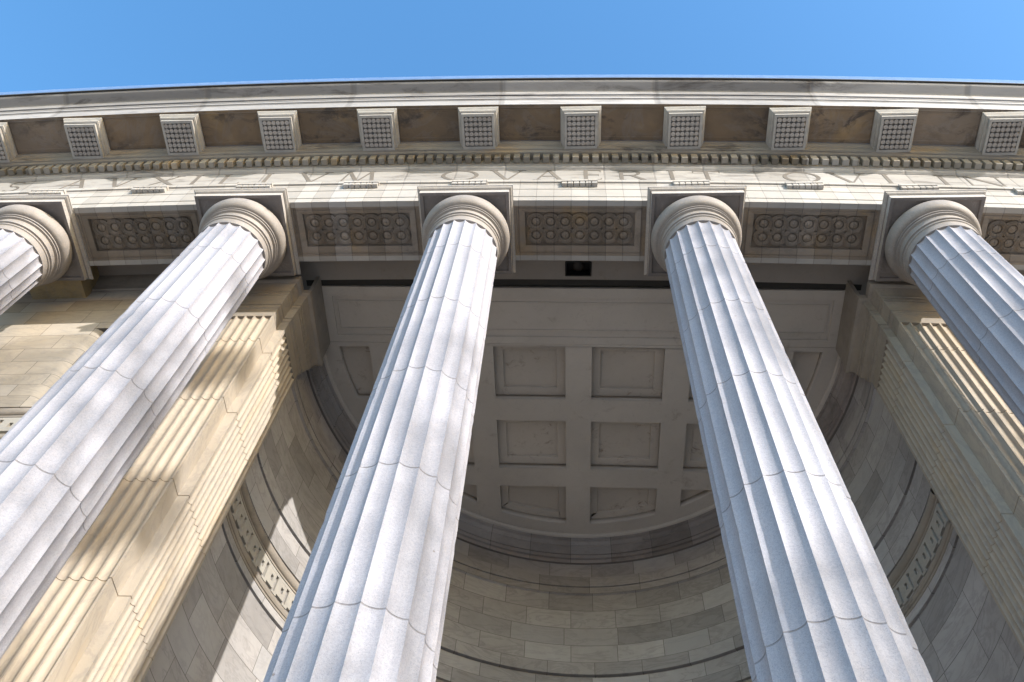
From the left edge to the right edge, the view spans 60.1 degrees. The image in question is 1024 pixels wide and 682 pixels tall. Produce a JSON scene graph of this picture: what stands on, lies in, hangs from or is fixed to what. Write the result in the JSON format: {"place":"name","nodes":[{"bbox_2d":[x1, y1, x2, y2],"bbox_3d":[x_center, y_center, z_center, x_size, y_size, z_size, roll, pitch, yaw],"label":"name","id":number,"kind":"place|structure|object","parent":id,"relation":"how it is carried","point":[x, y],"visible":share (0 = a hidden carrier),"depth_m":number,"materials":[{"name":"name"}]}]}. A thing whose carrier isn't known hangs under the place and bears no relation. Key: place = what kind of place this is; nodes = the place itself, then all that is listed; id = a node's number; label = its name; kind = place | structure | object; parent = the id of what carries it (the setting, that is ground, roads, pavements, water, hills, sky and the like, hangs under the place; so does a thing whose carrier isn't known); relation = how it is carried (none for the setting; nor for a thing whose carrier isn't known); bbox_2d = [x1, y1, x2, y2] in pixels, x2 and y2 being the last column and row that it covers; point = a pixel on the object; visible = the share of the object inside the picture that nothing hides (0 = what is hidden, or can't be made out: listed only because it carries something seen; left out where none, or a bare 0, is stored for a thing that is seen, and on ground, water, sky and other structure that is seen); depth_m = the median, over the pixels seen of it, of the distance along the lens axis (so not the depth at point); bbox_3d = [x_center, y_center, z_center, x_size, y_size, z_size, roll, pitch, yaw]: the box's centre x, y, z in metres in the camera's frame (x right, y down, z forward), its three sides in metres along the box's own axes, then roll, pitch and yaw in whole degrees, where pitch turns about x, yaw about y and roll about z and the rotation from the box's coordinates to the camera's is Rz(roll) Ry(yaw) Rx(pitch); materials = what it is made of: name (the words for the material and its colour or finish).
{"place":"outdoors","nodes":[
{"label":"outdoors","id":0,"kind":"place"},
{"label":"steps","id":1,"kind":"structure","parent":0,"visible":0},
{"bbox_2d":[0,194,93,314],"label":"stone column","id":2,"kind":"structure","parent":1,"relation":"on","point":[41,241],"depth_m":13.69,"materials":[{"name":"stone"}]},
{"bbox_2d":[30,266,99,298],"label":"stone beam","id":3,"kind":"structure","parent":2,"relation":"on","point":[68,289],"depth_m":14.81,"materials":[{"name":"yellow stone"}]},
{"bbox_2d":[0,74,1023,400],"bbox_3d":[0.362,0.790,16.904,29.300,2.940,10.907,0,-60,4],"label":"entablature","id":4,"kind":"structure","parent":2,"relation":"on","point":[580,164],"depth_m":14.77,"materials":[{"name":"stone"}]},
{"bbox_2d":[97,260,1023,289],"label":"portico ceiling","id":5,"kind":"structure","parent":4,"relation":"attached to","point":[631,273],"depth_m":14.78,"materials":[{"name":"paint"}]},
{"bbox_2d":[565,261,591,275],"bbox_3d":[1.107,-1.249,14.776,0.436,0.215,0.278,0,-60,4],"label":"ceiling light","id":6,"kind":"object","parent":5,"relation":"attached to","point":[578,268],"visible":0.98,"depth_m":14.79,"materials":[{"name":"black glass"}]},
{"bbox_2d":[0,274,159,438],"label":"side wall","id":7,"kind":"structure","parent":1,"relation":"on","point":[46,345],"depth_m":13.75,"materials":[{"name":"stone"}]},
{"bbox_2d":[0,188,300,658],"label":"stone column","id":8,"kind":"structure","parent":1,"relation":"on","point":[75,438],"depth_m":9.38,"materials":[{"name":"stone"}]},
{"bbox_2d":[0,276,323,681],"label":"pilaster","id":9,"kind":"object","parent":1,"relation":"on","point":[107,608],"visible":0.86,"depth_m":10.25,"materials":[{"name":"stone"}]},
{"bbox_2d":[263,185,515,681],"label":"stone column","id":10,"kind":"structure","parent":1,"relation":"on","point":[369,603],"depth_m":7.73,"materials":[{"name":"stone"}]},
{"bbox_2d":[143,360,1023,681],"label":"apse","id":11,"kind":"structure","parent":1,"relation":"on","point":[659,604],"depth_m":14.45,"materials":[{"name":"stone"}]},
{"bbox_2d":[309,277,859,537],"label":"coffered ceiling","id":12,"kind":"structure","parent":11,"relation":"attached to","point":[585,423],"depth_m":16.00,"materials":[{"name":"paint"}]},
{"bbox_2d":[644,185,932,681],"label":"stone column","id":13,"kind":"structure","parent":1,"relation":"on","point":[815,598],"depth_m":7.65,"materials":[{"name":"stone"}]},
{"bbox_2d":[843,281,1023,651],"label":"pilaster","id":14,"kind":"object","parent":1,"relation":"on","point":[956,421],"visible":0.89,"depth_m":11.48,"materials":[{"name":"stone"}]},
{"bbox_2d":[868,189,1023,426],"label":"stone column","id":15,"kind":"structure","parent":1,"relation":"on","point":[950,262],"depth_m":11.74,"materials":[{"name":"stone"}]}
]}

